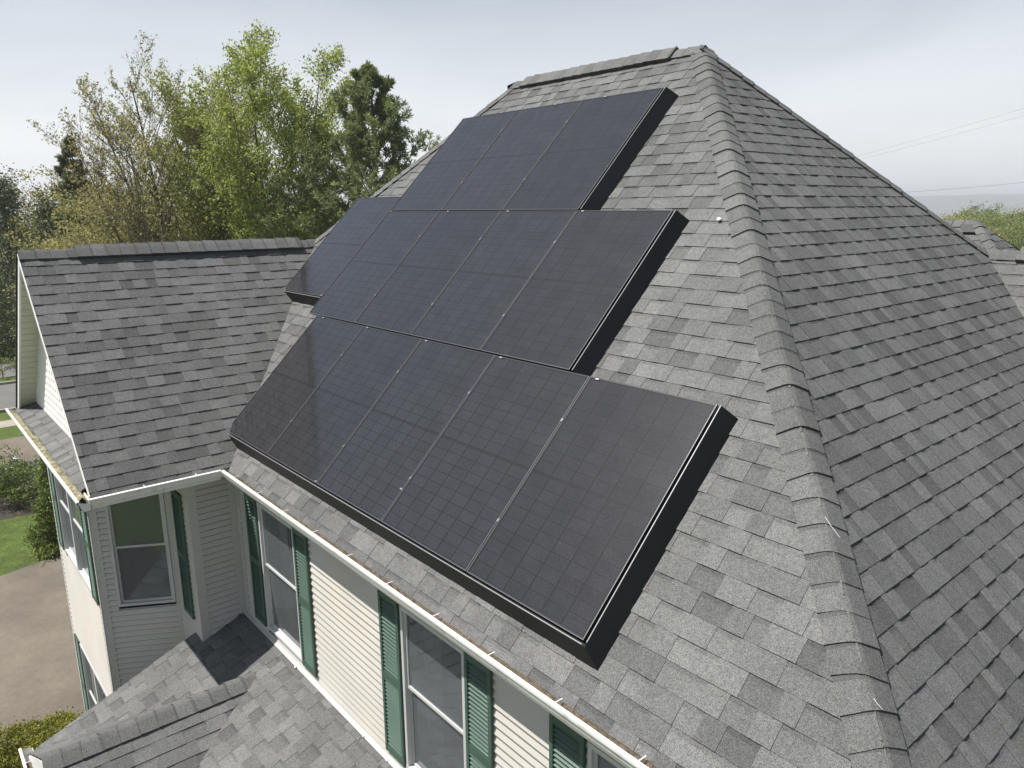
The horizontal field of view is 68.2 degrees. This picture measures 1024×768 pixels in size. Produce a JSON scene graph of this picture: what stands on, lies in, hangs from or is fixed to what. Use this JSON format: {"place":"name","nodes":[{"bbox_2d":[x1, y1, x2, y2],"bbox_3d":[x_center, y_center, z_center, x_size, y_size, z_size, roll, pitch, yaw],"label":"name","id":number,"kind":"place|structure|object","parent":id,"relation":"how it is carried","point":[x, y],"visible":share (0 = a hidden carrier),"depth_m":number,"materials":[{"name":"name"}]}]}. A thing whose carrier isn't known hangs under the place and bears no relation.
{"place":"outdoors","nodes":[
{"label":"outdoors","id":0,"kind":"place"},
{"bbox_2d":[0,383,15,408],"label":"street","id":1,"kind":"structure","parent":0,"point":[7,395],"depth_m":35.10,"materials":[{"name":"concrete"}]},
{"bbox_2d":[0,380,15,412],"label":"kerb","id":2,"kind":"structure","parent":1,"relation":"on","point":[4,383],"depth_m":37.46,"materials":[{"name":"concrete"}]},
{"bbox_2d":[0,360,15,377],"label":"side road","id":3,"kind":"structure","parent":0,"point":[8,372],"depth_m":40.82,"materials":[{"name":"grey asphalt"}]},
{"bbox_2d":[0,420,15,427],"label":"pavement","id":4,"kind":"structure","parent":0,"point":[7,423],"depth_m":30.60,"materials":[{"name":"concrete"}]},
{"bbox_2d":[0,436,39,465],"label":"neighbour driveway","id":5,"kind":"structure","parent":0,"point":[25,446],"depth_m":27.26,"materials":[{"name":"concrete"}]},
{"bbox_2d":[0,555,84,753],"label":"driveway","id":6,"kind":"structure","parent":0,"point":[39,674],"depth_m":14.86,"materials":[{"name":"concrete"}]},
{"bbox_2d":[227,472,656,767],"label":"gutter","id":7,"kind":"object","parent":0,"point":[647,763],"visible":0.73,"depth_m":4.93,"materials":[{"name":"white metal"}]},
{"bbox_2d":[0,214,1021,575],"bbox_3d":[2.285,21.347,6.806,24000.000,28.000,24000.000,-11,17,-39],"label":"lawn ground","id":8,"kind":"structure","parent":0,"point":[12,548],"depth_m":20.03,"materials":[{"name":"green plant"}]},
{"bbox_2d":[0,296,14,345],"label":"shrub","id":9,"kind":"object","parent":8,"relation":"on","point":[5,313],"visible":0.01,"depth_m":47.28,"materials":[{"name":"green plant"}]},
{"bbox_2d":[0,310,15,357],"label":"shrub","id":10,"kind":"object","parent":8,"relation":"on","point":[3,351],"visible":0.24,"depth_m":44.44,"materials":[{"name":"green plant"}]},
{"bbox_2d":[0,251,15,349],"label":"cedar tree","id":11,"kind":"object","parent":8,"relation":"on","point":[5,310],"visible":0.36,"depth_m":44.78,"materials":[{"name":"green plant"}]},
{"bbox_2d":[0,356,15,377],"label":"sapling","id":12,"kind":"object","parent":8,"relation":"on","point":[12,366],"visible":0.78,"depth_m":38.99,"materials":[{"name":"green plant"}]},
{"bbox_2d":[0,163,37,323],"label":"cedar tree","id":13,"kind":"object","parent":8,"relation":"on","point":[30,219],"visible":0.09,"depth_m":47.78,"materials":[{"name":"green plant"}]},
{"bbox_2d":[0,163,44,364],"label":"cedar tree","id":14,"kind":"object","parent":8,"relation":"on","point":[6,213],"visible":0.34,"depth_m":41.00,"materials":[{"name":"green plant"}]},
{"bbox_2d":[0,470,52,519],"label":"mulch bed","id":15,"kind":"object","parent":8,"relation":"on","point":[13,509],"visible":0.16,"depth_m":21.92,"materials":[{"name":"brown soil"}]},
{"bbox_2d":[0,445,38,494],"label":"shrub","id":16,"kind":"object","parent":15,"relation":"on","point":[13,466],"visible":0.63,"depth_m":22.33,"materials":[{"name":"green plant"}]},
{"bbox_2d":[0,455,41,491],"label":"picket fence","id":17,"kind":"object","parent":15,"relation":"on","point":[15,458],"visible":0.08,"depth_m":23.18,"materials":[{"name":"white wood"}]},
{"bbox_2d":[0,458,48,506],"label":"shrub","id":18,"kind":"object","parent":15,"relation":"on","point":[31,493],"visible":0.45,"depth_m":21.94,"materials":[{"name":"green plant"}]},
{"bbox_2d":[0,164,61,257],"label":"bushy tree","id":19,"kind":"object","parent":8,"relation":"on","point":[36,188],"visible":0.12,"depth_m":46.24,"materials":[{"name":"green plant"}]},
{"bbox_2d":[0,182,69,348],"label":"cedar tree","id":20,"kind":"object","parent":8,"relation":"on","point":[41,217],"visible":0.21,"depth_m":40.05,"materials":[{"name":"green plant"}]},
{"bbox_2d":[21,521,56,552],"bbox_3d":[-11.853,3.775,19.106,0.968,0.908,0.975,1,13,5],"label":"shrub","id":21,"kind":"object","parent":8,"relation":"on","point":[32,540],"visible":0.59,"depth_m":18.90,"materials":[{"name":"green plant"}]},
{"bbox_2d":[20,535,59,564],"bbox_3d":[-11.593,4.060,18.916,1.348,0.390,1.529,-11,17,-39],"label":"daylily","id":22,"kind":"object","parent":8,"relation":"on","point":[45,550],"visible":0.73,"depth_m":18.76,"materials":[{"name":"green plant"}]},
{"bbox_2d":[24,455,58,544],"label":"arborvitae","id":23,"kind":"object","parent":8,"relation":"on","point":[43,505],"visible":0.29,"depth_m":18.67,"materials":[{"name":"green plant"}]},
{"bbox_2d":[2,219,122,335],"bbox_3d":[-18.605,-3.207,33.625,6.559,8.129,6.468,0,13,1],"label":"bushy tree","id":24,"kind":"object","parent":8,"relation":"on","point":[65,243],"visible":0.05,"depth_m":32.25,"materials":[{"name":"green plant"}]},
{"bbox_2d":[5,181,134,264],"bbox_3d":[-22.771,-5.892,41.166,7.750,10.039,7.842,8,16,32],"label":"bushy tree","id":25,"kind":"object","parent":8,"relation":"on","point":[60,219],"visible":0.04,"depth_m":39.21,"materials":[{"name":"green plant"}]},
{"bbox_2d":[39,133,108,249],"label":"spruce tree","id":26,"kind":"object","parent":8,"relation":"on","point":[63,158],"visible":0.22,"depth_m":40.43,"materials":[{"name":"green plant"}]},
{"bbox_2d":[1,169,163,302],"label":"bushy tree","id":27,"kind":"object","parent":8,"relation":"on","point":[70,223],"visible":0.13,"depth_m":35.40,"materials":[{"name":"green plant"}]},
{"bbox_2d":[26,30,247,244],"bbox_3d":[-14.809,-6.736,32.484,6.881,15.583,8.175,9,16,35],"label":"maple tree","id":28,"kind":"object","parent":8,"relation":"on","point":[138,215],"visible":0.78,"depth_m":31.21,"materials":[{"name":"green plant"}]},
{"bbox_2d":[70,170,221,247],"bbox_3d":[-17.704,-5.326,37.725,8.085,10.421,8.199,-11,17,-39],"label":"bushy tree","id":29,"kind":"object","parent":8,"relation":"on","point":[115,221],"visible":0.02,"depth_m":35.70,"materials":[{"name":"green plant"}]},
{"bbox_2d":[95,190,206,243],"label":"bushy tree","id":30,"kind":"object","parent":8,"relation":"on","point":[145,218],"visible":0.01,"depth_m":40.96,"materials":[{"name":"green plant"}]},
{"bbox_2d":[100,58,290,240],"bbox_3d":[-13.844,-7.251,35.483,7.920,15.174,7.369,-11,17,-39],"label":"maple tree","id":31,"kind":"object","parent":8,"relation":"on","point":[174,213],"visible":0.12,"depth_m":33.84,"materials":[{"name":"green plant"}]},
{"bbox_2d":[150,197,259,240],"bbox_3d":[-14.912,-5.100,38.235,7.519,9.692,7.625,1,13,8],"label":"bushy tree","id":32,"kind":"object","parent":8,"relation":"on","point":[182,219],"visible":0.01,"depth_m":36.46,"materials":[{"name":"green plant"}]},
{"bbox_2d":[145,19,354,241],"bbox_3d":[-10.602,-7.477,33.972,9.274,16.251,8.834,-11,17,-39],"label":"maple tree","id":33,"kind":"object","parent":8,"relation":"on","point":[287,134],"visible":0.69,"depth_m":31.56,"materials":[{"name":"green plant"}]},
{"bbox_2d":[244,196,331,239],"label":"bushy tree","id":34,"kind":"object","parent":8,"relation":"on","point":[294,228],"visible":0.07,"depth_m":32.06,"materials":[{"name":"green plant"}]},
{"bbox_2d":[252,60,440,239],"bbox_3d":[-5.558,-6.062,31.853,10.142,14.334,10.520,-11,17,-39],"label":"pine tree","id":35,"kind":"object","parent":8,"relation":"on","point":[360,143],"visible":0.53,"depth_m":30.17,"materials":[{"name":"green plant"}]},
{"bbox_2d":[0,215,1022,258],"bbox_3d":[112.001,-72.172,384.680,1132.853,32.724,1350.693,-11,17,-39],"label":"woodland","id":36,"kind":"object","parent":8,"relation":"on","point":[174,230],"depth_m":232.63,"materials":[{"name":"green plant"}]},
{"bbox_2d":[5,45,1023,767],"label":"house","id":37,"kind":"structure","parent":8,"relation":"on","point":[833,327],"depth_m":6.22,"materials":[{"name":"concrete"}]},
{"bbox_2d":[26,761,32,767],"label":"leaf litter","id":38,"kind":"object","parent":37,"relation":"on","point":[28,764],"visible":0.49,"depth_m":7.97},
{"bbox_2d":[10,410,87,500],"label":"leaf litter","id":39,"kind":"object","parent":37,"relation":"on","point":[71,486],"visible":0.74,"depth_m":8.73,"materials":[{"name":"brown plant"}]},
{"bbox_2d":[53,474,91,592],"bbox_3d":[-5.768,1.763,9.938,0.072,1.510,1.700,-11,17,-39],"label":"window","id":40,"kind":"structure","parent":37,"relation":"in","point":[69,512],"depth_m":10.04,"materials":[{"name":"clear glass"}]},
{"bbox_2d":[79,643,107,708],"bbox_3d":[-5.744,4.684,10.620,0.072,1.550,1.700,-11,17,-39],"label":"window","id":41,"kind":"structure","parent":37,"relation":"in","point":[96,692],"depth_m":10.92,"materials":[{"name":"clear glass"}]},
{"bbox_2d":[104,493,175,606],"bbox_3d":[-4.485,1.950,9.131,0.624,1.530,0.356,-10,16,-35],"label":"window","id":42,"kind":"structure","parent":37,"relation":"in","point":[137,528],"depth_m":9.15,"materials":[{"name":"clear glass"}]},
{"bbox_2d":[256,502,301,661],"bbox_3d":[-2.455,2.091,8.080,0.072,1.520,0.905,-11,17,-39],"label":"window","id":43,"kind":"structure","parent":37,"relation":"in","point":[276,541],"depth_m":8.16,"materials":[{"name":"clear glass"}]},
{"bbox_2d":[284,291,320,305],"bbox_3d":[-2.738,-1.112,9.873,0.055,0.140,1.137,-11,17,-39],"label":"array skirt","id":44,"kind":"object","parent":37,"relation":"attached to","point":[303,298],"visible":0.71,"depth_m":9.84,"materials":[{"name":"black metal"}]},
{"bbox_2d":[228,433,597,670],"bbox_3d":[-1.400,1.105,6.534,0.048,0.147,5.845,-11,17,-39],"label":"array skirt","id":45,"kind":"object","parent":37,"relation":"attached to","point":[560,638],"visible":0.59,"depth_m":5.52,"materials":[{"name":"black metal"}]},
{"bbox_2d":[399,605,465,767],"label":"window","id":46,"kind":"structure","parent":37,"relation":"in","point":[432,665],"depth_m":5.96,"materials":[{"name":"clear glass"}]},
{"bbox_2d":[587,741,624,767],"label":"window","id":47,"kind":"structure","parent":37,"relation":"in","point":[597,758],"depth_m":4.47,"materials":[{"name":"clear glass"}]},
{"bbox_2d":[580,87,678,209],"bbox_3d":[1.174,-2.313,7.492,1.301,1.301,0.118,-11,17,-39],"label":"array skirt","id":48,"kind":"object","parent":37,"relation":"attached to","point":[611,178],"visible":0.86,"depth_m":7.48,"materials":[{"name":"black metal"}]},
{"bbox_2d":[571,210,689,375],"bbox_3d":[0.982,-0.748,6.161,1.301,1.301,0.098,-11,17,-39],"label":"array skirt","id":49,"kind":"object","parent":37,"relation":"attached to","point":[608,330],"visible":0.86,"depth_m":6.14,"materials":[{"name":"black metal"}]},
{"bbox_2d":[585,406,737,669],"bbox_3d":[0.938,0.898,4.649,1.318,1.369,0.088,-11,17,-39],"label":"array skirt","id":50,"kind":"object","parent":37,"relation":"attached to","point":[604,634],"visible":1,"depth_m":4.61,"materials":[{"name":"black metal"}]},
{"bbox_2d":[940,212,964,219],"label":"deciduous tree","id":51,"kind":"object","parent":8,"relation":"on","point":[952,216],"visible":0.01,"depth_m":110.92,"materials":[{"name":"green plant"}]},
{"bbox_2d":[939,209,989,229],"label":"deciduous tree","id":52,"kind":"object","parent":8,"relation":"on","point":[950,218],"visible":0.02,"depth_m":97.84,"materials":[{"name":"green plant"}]},
{"bbox_2d":[945,201,1011,230],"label":"deciduous tree","id":53,"kind":"object","parent":8,"relation":"on","point":[981,211],"visible":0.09,"depth_m":138.92,"materials":[{"name":"green plant"}]},
{"bbox_2d":[954,209,1020,242],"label":"deciduous tree","id":54,"kind":"object","parent":8,"relation":"on","point":[971,214],"visible":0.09,"depth_m":112.99,"materials":[{"name":"green plant"}]},
{"bbox_2d":[963,215,1013,242],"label":"deciduous tree","id":55,"kind":"object","parent":8,"relation":"on","point":[996,230],"visible":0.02,"depth_m":94.98,"materials":[{"name":"green plant"}]},
{"bbox_2d":[968,207,1016,228],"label":"deciduous tree","id":56,"kind":"object","parent":8,"relation":"on","point":[990,214],"visible":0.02,"depth_m":172.18,"materials":[{"name":"green plant"}]},
{"bbox_2d":[983,208,1023,249],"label":"deciduous tree","id":57,"kind":"object","parent":8,"relation":"on","point":[1011,216],"visible":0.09,"depth_m":111.83,"materials":[{"name":"green plant"}]},
{"bbox_2d":[993,208,1023,248],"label":"deciduous tree","id":58,"kind":"object","parent":8,"relation":"on","point":[1013,233],"visible":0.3,"depth_m":101.85,"materials":[{"name":"green plant"}]},
{"bbox_2d":[993,205,1023,243],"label":"deciduous tree","id":59,"kind":"object","parent":8,"relation":"on","point":[1014,212],"visible":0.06,"depth_m":168.63,"materials":[{"name":"green plant"}]},
{"bbox_2d":[0,0,1023,214],"label":"sky","id":60,"kind":"structure","parent":0,"point":[872,76],"materials":[{"name":"white"}]},
{"bbox_2d":[911,194,1023,214],"bbox_3d":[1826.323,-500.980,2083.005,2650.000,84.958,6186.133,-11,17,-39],"label":"hills","id":61,"kind":"structure","parent":0,"point":[938,205],"depth_m":2772.64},
{"label":"house bed","id":62,"kind":"structure","parent":0,"visible":0},
{"bbox_2d":[0,706,84,767],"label":"hedge","id":63,"kind":"object","parent":62,"relation":"on","point":[34,736],"visible":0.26,"depth_m":11.59,"materials":[{"name":"green plant"}]},
{"bbox_3d":[-1.151,0.712,6.721,0.113,0.113,5.655,-11,17,-39],"label":"rail","id":64,"kind":"object","parent":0,"visible":0},
{"bbox_2d":[229,316,363,453],"bbox_3d":[-2.442,-0.045,8.500,1.150,0.045,1.712,15,65,48],"label":"solar panel","id":65,"kind":"object","parent":64,"relation":"attached to","point":[282,395],"visible":0.99,"depth_m":8.46,"materials":[{"name":"glass"}]},
{"bbox_2d":[267,326,421,483],"bbox_3d":[-1.702,0.148,7.646,1.150,0.045,1.712,15,65,48],"label":"solar panel","id":66,"kind":"object","parent":64,"relation":"attached to","point":[320,429],"visible":0.99,"depth_m":7.61,"materials":[{"name":"glass"}]},
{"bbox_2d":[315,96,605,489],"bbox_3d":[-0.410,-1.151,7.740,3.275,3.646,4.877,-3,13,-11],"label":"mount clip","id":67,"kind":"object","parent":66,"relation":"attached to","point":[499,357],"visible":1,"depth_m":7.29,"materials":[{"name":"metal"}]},
{"bbox_2d":[317,339,494,522],"bbox_3d":[-0.962,0.341,6.791,1.150,0.045,1.712,15,65,48],"label":"solar panel","id":68,"kind":"object","parent":64,"relation":"attached to","point":[380,457],"visible":1,"depth_m":6.75,"materials":[{"name":"glass"}]},
{"bbox_2d":[381,355,589,572],"bbox_3d":[-0.221,0.535,5.936,1.150,0.045,1.712,15,65,48],"label":"solar panel","id":69,"kind":"object","parent":64,"relation":"attached to","point":[459,491],"visible":1,"depth_m":5.88,"materials":[{"name":"glass"}]},
{"bbox_2d":[466,376,718,641],"bbox_3d":[0.516,0.729,5.090,1.134,0.037,1.712,15,65,48],"label":"solar panel","id":70,"kind":"object","parent":64,"relation":"attached to","point":[565,539],"visible":0.97,"depth_m":5.01,"materials":[{"name":"black glass"}]},
{"bbox_3d":[-0.759,-0.785,7.806,0.113,0.113,4.508,-11,17,-39],"label":"rail","id":71,"kind":"object","parent":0,"visible":0},
{"bbox_2d":[309,211,439,323],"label":"solar panel","id":72,"kind":"object","parent":71,"relation":"attached to","point":[356,285],"visible":1,"depth_m":9.13,"materials":[{"name":"glass"}]},
{"bbox_2d":[355,211,500,335],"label":"solar panel","id":73,"kind":"object","parent":71,"relation":"attached to","point":[403,300],"visible":1,"depth_m":8.27,"materials":[{"name":"glass"}]},
{"bbox_2d":[411,210,576,351],"bbox_3d":[-0.189,-1.075,7.454,1.150,0.046,1.712,15,65,48],"label":"solar panel","id":74,"kind":"object","parent":71,"relation":"attached to","point":[477,296],"visible":1,"depth_m":7.41,"materials":[{"name":"glass"}]},
{"bbox_2d":[481,210,672,371],"bbox_3d":[0.548,-0.880,6.608,1.134,1.712,0.037,15,-25,48],"label":"solar panel","id":75,"kind":"object","parent":71,"relation":"attached to","point":[559,309],"visible":1,"depth_m":6.54,"materials":[{"name":"black glass"}]},
{"bbox_3d":[-0.633,-1.594,8.470,0.113,0.113,5.608,-11,17,-39],"label":"rail","id":76,"kind":"object","parent":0,"visible":0},
{"bbox_2d":[285,196,400,296],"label":"solar panel","id":77,"kind":"object","parent":76,"relation":"attached to","point":[335,251],"visible":0.98,"depth_m":10.06,"materials":[{"name":"glass"}]},
{"bbox_3d":[-0.177,-2.295,8.731,0.113,0.113,3.361,-11,17,-39],"label":"rail","id":78,"kind":"object","parent":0,"visible":0},
{"bbox_2d":[391,110,516,210],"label":"solar panel","id":79,"kind":"object","parent":78,"relation":"attached to","point":[449,167],"visible":1,"depth_m":9.62,"materials":[{"name":"glass"}]},
{"bbox_2d":[442,100,582,210],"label":"solar panel","id":80,"kind":"object","parent":78,"relation":"attached to","point":[498,174],"visible":1,"depth_m":8.76,"materials":[{"name":"glass"}]},
{"bbox_2d":[503,87,663,210],"bbox_3d":[0.734,-2.447,7.946,1.134,0.037,1.712,15,65,48],"label":"solar panel","id":81,"kind":"object","parent":78,"relation":"attached to","point":[576,160],"visible":1,"depth_m":7.89,"materials":[{"name":"black glass"}]}
]}

